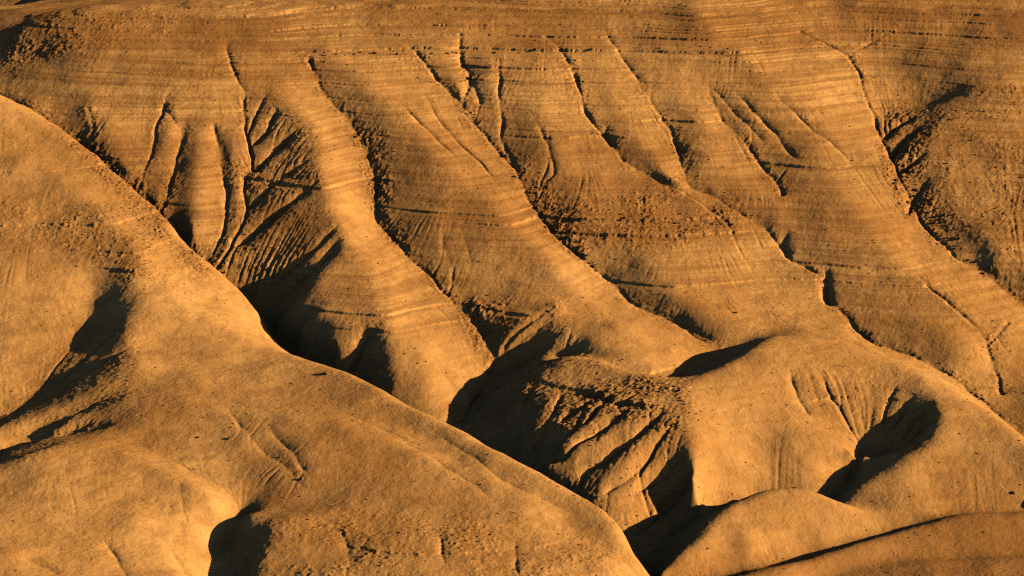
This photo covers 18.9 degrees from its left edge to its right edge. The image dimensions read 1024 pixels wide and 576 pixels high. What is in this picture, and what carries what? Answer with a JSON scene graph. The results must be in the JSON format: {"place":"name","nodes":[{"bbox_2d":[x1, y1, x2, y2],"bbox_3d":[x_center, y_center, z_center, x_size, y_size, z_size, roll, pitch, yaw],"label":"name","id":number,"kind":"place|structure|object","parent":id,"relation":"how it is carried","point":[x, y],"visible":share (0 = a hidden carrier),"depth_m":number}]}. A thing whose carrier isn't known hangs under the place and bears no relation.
{"place":"outdoors","nodes":[
{"label":"outdoors","id":0,"kind":"place"},
{"bbox_2d":[0,429,247,575],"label":"hill","id":1,"kind":"structure","parent":0,"point":[88,506],"depth_m":2620.22},
{"bbox_2d":[0,93,649,575],"bbox_3d":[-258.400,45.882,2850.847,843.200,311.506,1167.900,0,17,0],"label":"hill","id":2,"kind":"structure","parent":0,"point":[186,343],"depth_m":2789.26},
{"bbox_2d":[0,0,1023,565],"bbox_3d":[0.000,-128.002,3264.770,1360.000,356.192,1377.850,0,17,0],"label":"escarpment","id":3,"kind":"structure","parent":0,"point":[206,62],"depth_m":3166.14},
{"bbox_2d":[0,0,1023,575],"bbox_3d":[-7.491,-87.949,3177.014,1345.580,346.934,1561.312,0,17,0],"label":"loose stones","id":4,"kind":"object","parent":3,"relation":"on","point":[482,262],"visible":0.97,"depth_m":3063.99},
{"bbox_2d":[455,332,874,555],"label":"hill","id":5,"kind":"structure","parent":0,"point":[783,446],"depth_m":2781.64},
{"bbox_2d":[644,488,932,575],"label":"hill","id":6,"kind":"structure","parent":0,"point":[771,527],"depth_m":2669.26},
{"bbox_2d":[715,333,1023,518],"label":"hill","id":7,"kind":"structure","parent":0,"point":[951,482],"depth_m":2802.21},
{"bbox_2d":[727,511,1023,575],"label":"hill","id":8,"kind":"structure","parent":0,"point":[966,544],"depth_m":2634.29}
]}

